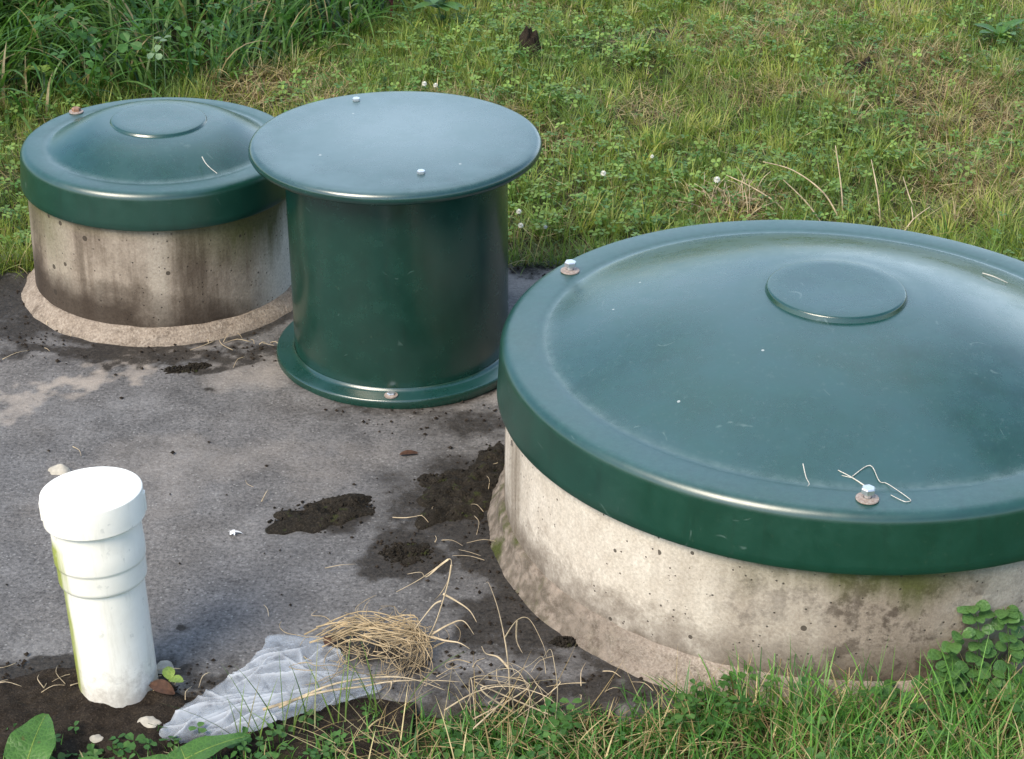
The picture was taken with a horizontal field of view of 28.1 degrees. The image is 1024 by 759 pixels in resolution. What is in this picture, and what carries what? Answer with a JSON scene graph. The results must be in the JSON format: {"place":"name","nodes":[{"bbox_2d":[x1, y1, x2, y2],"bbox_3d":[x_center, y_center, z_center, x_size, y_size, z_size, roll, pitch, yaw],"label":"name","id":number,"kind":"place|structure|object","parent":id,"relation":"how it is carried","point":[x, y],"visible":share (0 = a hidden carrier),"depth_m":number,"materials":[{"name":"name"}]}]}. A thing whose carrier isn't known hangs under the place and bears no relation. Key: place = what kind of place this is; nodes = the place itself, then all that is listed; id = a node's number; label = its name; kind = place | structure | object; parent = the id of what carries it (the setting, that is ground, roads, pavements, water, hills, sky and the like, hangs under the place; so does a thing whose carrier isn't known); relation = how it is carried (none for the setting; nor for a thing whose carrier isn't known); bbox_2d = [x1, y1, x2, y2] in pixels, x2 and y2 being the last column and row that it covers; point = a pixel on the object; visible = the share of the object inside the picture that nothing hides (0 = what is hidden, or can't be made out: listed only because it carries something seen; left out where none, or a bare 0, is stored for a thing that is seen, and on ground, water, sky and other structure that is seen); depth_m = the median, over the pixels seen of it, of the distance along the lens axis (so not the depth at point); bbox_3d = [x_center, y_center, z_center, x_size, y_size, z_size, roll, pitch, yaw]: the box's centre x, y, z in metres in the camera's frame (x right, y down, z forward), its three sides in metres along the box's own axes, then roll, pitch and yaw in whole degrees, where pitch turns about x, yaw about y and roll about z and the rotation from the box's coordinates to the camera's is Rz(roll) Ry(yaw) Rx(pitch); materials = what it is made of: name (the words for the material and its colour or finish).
{"place":"outdoors","nodes":[
{"label":"outdoors","id":0,"kind":"place"},
{"bbox_2d":[0,0,1023,758],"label":"ground","id":1,"kind":"structure","parent":0,"point":[556,252],"depth_m":4.58,"materials":[{"name":"green plant"}]},
{"bbox_2d":[25,64,57,95],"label":"bank weed","id":2,"kind":"object","parent":1,"relation":"on","point":[45,68],"visible":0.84,"depth_m":4.63,"materials":[{"name":"green plant"}]},
{"bbox_2d":[139,733,250,758],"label":"dock plant","id":3,"kind":"object","parent":1,"relation":"on","point":[204,747],"visible":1,"depth_m":2.52,"materials":[{"name":"green plant"}]},
{"bbox_2d":[0,667,413,758],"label":"dark soil","id":4,"kind":"structure","parent":1,"relation":"on","point":[63,705],"depth_m":2.62,"materials":[{"name":"brown soil"}]},
{"bbox_2d":[4,713,101,758],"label":"dock plant","id":5,"kind":"object","parent":4,"relation":"on","point":[34,738],"visible":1,"depth_m":2.51,"materials":[{"name":"green plant"}]},
{"bbox_2d":[89,734,102,742],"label":"stone","id":6,"kind":"object","parent":4,"relation":"on","point":[96,738],"visible":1,"depth_m":2.58,"materials":[{"name":"white stone"}]},
{"bbox_2d":[39,466,157,707],"bbox_3d":[-0.517,0.346,2.656,0.131,0.463,0.128,-2,25,1],"label":"drain pipe","id":7,"kind":"object","parent":4,"relation":"in","point":[91,518],"visible":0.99,"depth_m":2.57,"materials":[{"name":"white plastic"}]},
{"bbox_2d":[137,716,161,727],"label":"stone","id":8,"kind":"object","parent":4,"relation":"on","point":[145,720],"visible":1,"depth_m":2.60,"materials":[{"name":"beige stone"}]},
{"bbox_2d":[149,679,174,694],"bbox_3d":[-0.453,0.399,2.646,0.034,0.012,0.022,1,27,0],"label":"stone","id":9,"kind":"object","parent":4,"relation":"on","point":[162,686],"visible":1,"depth_m":2.65,"materials":[{"name":"brown stone"}]},
{"bbox_2d":[162,666,183,682],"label":"seedling","id":10,"kind":"object","parent":4,"relation":"on","point":[168,672],"visible":0.98,"depth_m":2.66,"materials":[{"name":"green plant"}]},
{"bbox_2d":[165,630,458,749],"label":"front overhanging grass","id":11,"kind":"structure","parent":4,"relation":"on","point":[338,707],"depth_m":2.61,"materials":[{"name":"green plant"}]},
{"bbox_2d":[0,0,415,120],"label":"tall bank grass","id":12,"kind":"structure","parent":1,"relation":"on","point":[308,6],"depth_m":4.84,"materials":[{"name":"green plant"}]},
{"bbox_2d":[0,0,417,109],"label":"bank weeds","id":13,"kind":"object","parent":1,"relation":"on","point":[122,48],"visible":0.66,"depth_m":4.71,"materials":[{"name":"green plant"}]},
{"bbox_2d":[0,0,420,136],"bbox_3d":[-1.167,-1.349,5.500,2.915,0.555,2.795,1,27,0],"label":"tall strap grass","id":14,"kind":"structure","parent":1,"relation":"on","point":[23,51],"depth_m":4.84,"materials":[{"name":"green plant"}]},
{"bbox_2d":[0,224,630,277],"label":"lawn edge grass","id":15,"kind":"structure","parent":1,"relation":"on","point":[28,257],"depth_m":3.87,"materials":[{"name":"green plant"}]},
{"bbox_2d":[0,321,689,752],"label":"straw litter","id":16,"kind":"object","parent":1,"relation":"on","point":[338,565],"visible":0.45,"depth_m":2.71,"materials":[{"name":"beige plant"}]},
{"bbox_2d":[0,254,711,723],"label":"concrete slab","id":17,"kind":"structure","parent":1,"relation":"on","point":[214,588],"depth_m":3.04,"materials":[{"name":"grey concrete"}]},
{"bbox_2d":[48,464,70,474],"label":"stone","id":18,"kind":"object","parent":17,"relation":"on","point":[59,469],"visible":0.96,"depth_m":3.16,"materials":[{"name":"white stone"}]},
{"bbox_2d":[21,198,292,346],"bbox_3d":[-0.634,-0.236,3.757,0.541,0.291,0.542,1,27,0],"label":"concrete ring","id":19,"kind":"object","parent":17,"relation":"on","point":[151,289],"visible":0.53,"depth_m":3.56,"materials":[{"name":"grey concrete"}]},
{"bbox_2d":[20,97,285,231],"bbox_3d":[-0.630,-0.415,3.665,0.497,0.113,0.497,1,27,0],"label":"chamber lid","id":20,"kind":"object","parent":19,"relation":"on","point":[132,165],"visible":0.87,"depth_m":3.53,"materials":[{"name":"green plastic"}]},
{"bbox_2d":[157,660,173,673],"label":"stone","id":21,"kind":"object","parent":17,"relation":"on","point":[162,664],"visible":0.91,"depth_m":2.71,"materials":[{"name":"grey stone"}]},
{"bbox_2d":[162,362,211,373],"bbox_3d":[-0.552,-0.020,3.482,0.084,0.009,0.038,-11,30,-21],"label":"mud clod","id":22,"kind":"object","parent":17,"relation":"on","point":[193,367],"visible":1,"depth_m":3.48,"materials":[{"name":"black soil"}]},
{"bbox_2d":[159,648,308,732],"bbox_3d":[-0.339,0.398,2.675,0.294,0.010,0.187,-15,31,-27],"label":"plastic sheet","id":23,"kind":"object","parent":17,"relation":"on","point":[216,716],"visible":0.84,"depth_m":2.63,"materials":[{"name":"plastic"}]},
{"bbox_2d":[262,676,458,710],"bbox_3d":[-0.193,0.403,2.642,0.261,0.021,0.041,-8,29,-16],"label":"dried sprig","id":24,"kind":"object","parent":23,"relation":"on","point":[286,703],"visible":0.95,"depth_m":2.64,"materials":[{"name":"plant"}]},
{"bbox_2d":[230,530,242,534],"bbox_3d":[-0.409,0.225,3.014,0.018,0.008,0.019,20,33,32],"label":"paper scrap","id":25,"kind":"object","parent":17,"relation":"on","point":[232,531],"visible":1,"depth_m":3.01,"materials":[{"name":"white paper"}]},
{"bbox_2d":[265,493,375,534],"bbox_3d":[-0.286,0.198,3.060,0.180,0.019,0.098,-9,29,-18],"label":"mud clod","id":26,"kind":"object","parent":17,"relation":"on","point":[321,515],"visible":1,"depth_m":3.06,"materials":[{"name":"brown soil"}]},
{"bbox_2d":[323,635,339,644],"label":"dead leaf","id":27,"kind":"object","parent":17,"relation":"on","point":[328,639],"visible":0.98,"depth_m":2.75,"materials":[{"name":"brown plant"}]},
{"bbox_2d":[279,595,470,702],"bbox_3d":[-0.186,0.357,2.731,0.264,0.038,0.220,1,27,0],"label":"straw clump","id":28,"kind":"object","parent":17,"relation":"on","point":[413,636],"visible":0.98,"depth_m":2.75,"materials":[{"name":"beige plant"}]},
{"bbox_2d":[276,183,508,408],"bbox_3d":[-0.192,-0.217,3.473,0.434,0.375,0.434,0,27,1],"label":"riser pipe","id":29,"kind":"object","parent":17,"relation":"on","point":[400,306],"visible":0.84,"depth_m":3.35,"materials":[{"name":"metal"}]},
{"bbox_2d":[248,91,541,205],"bbox_3d":[-0.192,-0.391,3.382,0.485,0.030,0.485,0,27,1],"label":"pipe cover","id":30,"kind":"object","parent":29,"relation":"on","point":[388,148],"visible":1,"depth_m":3.33,"materials":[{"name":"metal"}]},
{"bbox_2d":[378,541,435,564],"bbox_3d":[-0.153,0.250,2.972,0.086,0.013,0.065,1,27,0],"label":"mud clod","id":31,"kind":"object","parent":17,"relation":"on","point":[407,553],"visible":1,"depth_m":2.97,"materials":[{"name":"brown soil"}]},
{"bbox_2d":[400,450,417,454],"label":"dead leaf","id":32,"kind":"object","parent":17,"relation":"on","point":[408,452],"visible":1,"depth_m":3.23,"materials":[{"name":"brown plant"}]},
{"bbox_2d":[397,559,476,648],"bbox_3d":[-0.100,0.308,2.765,0.085,0.089,0.107,-9,29,-18],"label":"dried sprig","id":33,"kind":"object","parent":17,"relation":"on","point":[431,634],"visible":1,"depth_m":2.76,"materials":[{"name":"plant"}]},
{"bbox_2d":[412,441,504,529],"bbox_3d":[-0.076,0.155,3.149,0.149,0.021,0.297,14,30,23],"label":"mud clod","id":34,"kind":"object","parent":17,"relation":"on","point":[452,494],"visible":0.87,"depth_m":3.12,"materials":[{"name":"brown soil"}]},
{"bbox_2d":[481,582,546,693],"bbox_3d":[-0.017,0.347,2.707,0.063,0.106,0.130,-21,35,-36],"label":"dried sprig","id":35,"kind":"object","parent":17,"relation":"on","point":[499,658],"visible":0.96,"depth_m":2.69,"materials":[{"name":"plant"}]},
{"bbox_2d":[548,636,577,647],"bbox_3d":[0.072,0.354,2.781,0.049,0.011,0.029,1,27,0],"label":"mud clod","id":36,"kind":"object","parent":17,"relation":"on","point":[565,641],"visible":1,"depth_m":2.78,"materials":[{"name":"brown soil"}]},
{"bbox_2d":[487,427,1023,714],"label":"concrete ring","id":37,"kind":"object","parent":17,"relation":"on","point":[600,585],"visible":0.29,"depth_m":2.65,"materials":[{"name":"grey concrete"}]},
{"bbox_2d":[497,220,1023,574],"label":"chamber lid","id":38,"kind":"object","parent":37,"relation":"on","point":[712,388],"visible":1,"depth_m":2.72,"materials":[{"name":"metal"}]},
{"bbox_2d":[838,465,910,501],"bbox_3d":[0.461,0.128,2.570,0.103,0.015,0.035,21,33,33],"label":"bent wire","id":39,"kind":"object","parent":38,"relation":"on","point":[878,480],"visible":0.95,"depth_m":2.58,"materials":[{"name":"silver metal"}]},
{"bbox_2d":[0,261,764,748],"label":"soil crumbs","id":40,"kind":"object","parent":1,"relation":"on","point":[24,661],"visible":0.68,"depth_m":2.87,"materials":[{"name":"black soil"}]},
{"bbox_2d":[387,0,392,23],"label":"seed stem","id":41,"kind":"object","parent":1,"relation":"on","point":[391,2],"visible":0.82,"depth_m":5.23,"materials":[{"name":"plant"}]},
{"bbox_2d":[414,0,463,25],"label":"bank weed","id":42,"kind":"object","parent":1,"relation":"on","point":[445,6],"visible":0.94,"depth_m":5.15,"materials":[{"name":"green plant"}]},
{"bbox_2d":[444,649,565,736],"bbox_3d":[-0.007,0.406,2.619,0.161,0.103,0.072,1,27,0],"label":"dried sprig","id":43,"kind":"object","parent":1,"relation":"on","point":[501,703],"visible":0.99,"depth_m":2.63,"materials":[{"name":"plant"}]},
{"bbox_2d":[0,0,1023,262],"bbox_3d":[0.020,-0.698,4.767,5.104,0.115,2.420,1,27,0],"label":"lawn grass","id":44,"kind":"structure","parent":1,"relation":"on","point":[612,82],"depth_m":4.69,"materials":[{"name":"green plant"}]},
{"bbox_2d":[0,0,1023,260],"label":"clover patch","id":45,"kind":"object","parent":1,"relation":"on","point":[776,20],"visible":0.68,"depth_m":4.63,"materials":[{"name":"green plant"}]},
{"bbox_2d":[3,628,1023,758],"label":"front grass","id":46,"kind":"structure","parent":1,"relation":"on","point":[949,729],"depth_m":2.56,"materials":[{"name":"green plant"}]},
{"bbox_2d":[3,665,1023,758],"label":"front clover","id":47,"kind":"object","parent":1,"relation":"on","point":[457,748],"visible":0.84,"depth_m":2.57,"materials":[{"name":"green plant"}]},
{"bbox_2d":[513,25,540,58],"bbox_3d":[0.038,-0.822,4.972,0.077,0.081,0.049,1,27,0],"label":"broken tree stump","id":48,"kind":"object","parent":1,"relation":"on","point":[527,34],"visible":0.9,"depth_m":4.96,"materials":[{"name":"brown wood"}]},
{"bbox_2d":[600,170,605,197],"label":"clover flower","id":49,"kind":"object","parent":1,"relation":"on","point":[604,173],"visible":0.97,"depth_m":4.19,"materials":[{"name":"white plant"}]},
{"bbox_2d":[266,649,1023,758],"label":"front dry grass","id":50,"kind":"structure","parent":1,"relation":"on","point":[586,732],"depth_m":2.57,"materials":[{"name":"plant"}]},
{"bbox_2d":[645,28,676,42],"bbox_3d":[0.371,-0.868,5.155,0.091,0.026,0.112,1,27,0],"label":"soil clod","id":51,"kind":"object","parent":1,"relation":"on","point":[658,30],"visible":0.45,"depth_m":5.16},
{"bbox_2d":[714,177,719,199],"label":"clover flower","id":52,"kind":"object","parent":1,"relation":"on","point":[718,180],"visible":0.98,"depth_m":4.16,"materials":[{"name":"white plant"}]},
{"bbox_2d":[675,170,775,222],"bbox_3d":[0.432,-0.372,4.152,0.203,0.084,0.185,1,27,0],"label":"straw tuft","id":53,"kind":"object","parent":1,"relation":"on","point":[724,195],"visible":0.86,"depth_m":4.15,"materials":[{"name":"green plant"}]},
{"bbox_2d":[726,175,787,213],"bbox_3d":[0.506,-0.362,4.138,0.182,0.062,0.010,24,35,36],"label":"dry stalk","id":54,"kind":"object","parent":1,"relation":"on","point":[756,190],"visible":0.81,"depth_m":4.14,"materials":[{"name":"plant"}]},
{"bbox_2d":[763,161,837,215],"bbox_3d":[0.587,-0.381,4.131,0.176,0.097,0.014,15,30,24],"label":"dry stalk","id":55,"kind":"object","parent":1,"relation":"on","point":[811,182],"visible":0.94,"depth_m":4.12,"materials":[{"name":"plant"}]},
{"bbox_2d":[783,180,820,220],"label":"dry stalk","id":56,"kind":"object","parent":1,"relation":"on","point":[804,200],"visible":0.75,"depth_m":4.10,"materials":[{"name":"plant"}]},
{"bbox_2d":[835,146,843,215],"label":"dry stalk","id":57,"kind":"object","parent":1,"relation":"on","point":[840,181],"visible":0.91,"depth_m":4.11,"materials":[{"name":"plant"}]},
{"bbox_2d":[845,56,877,77],"bbox_3d":[0.842,-0.755,4.910,0.080,0.049,0.067,1,27,0],"label":"soil clod","id":58,"kind":"object","parent":1,"relation":"on","point":[864,63],"visible":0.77,"depth_m":4.89,"materials":[{"name":"brown soil"}]},
{"bbox_2d":[871,159,880,221],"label":"dry stalk","id":59,"kind":"object","parent":1,"relation":"on","point":[877,193],"visible":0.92,"depth_m":4.12,"materials":[{"name":"plant"}]},
{"bbox_2d":[903,177,919,221],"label":"dry stalk","id":60,"kind":"object","parent":1,"relation":"on","point":[909,196],"visible":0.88,"depth_m":4.14,"materials":[{"name":"plant"}]},
{"bbox_2d":[905,206,929,229],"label":"dry stalk","id":61,"kind":"object","parent":1,"relation":"on","point":[915,217],"visible":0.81,"depth_m":4.04,"materials":[{"name":"plant"}]},
{"bbox_2d":[871,599,1023,723],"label":"creeping plant","id":62,"kind":"object","parent":1,"relation":"on","point":[1012,616],"visible":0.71,"depth_m":2.61,"materials":[{"name":"green plant"}]},
{"bbox_2d":[974,19,1023,39],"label":"dock plant","id":63,"kind":"object","parent":1,"relation":"on","point":[1003,30],"visible":0.91,"depth_m":5.10,"materials":[{"name":"green plant"}]},
{"bbox_2d":[1011,228,1023,261],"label":"grass","id":64,"kind":"structure","parent":1,"relation":"on","point":[1017,251],"depth_m":3.90,"materials":[{"name":"green plant"}]},
{"bbox_2d":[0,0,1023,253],"bbox_3d":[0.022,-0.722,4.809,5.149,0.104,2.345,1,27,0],"label":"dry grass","id":65,"kind":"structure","parent":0,"point":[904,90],"depth_m":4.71,"materials":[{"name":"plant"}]}
]}

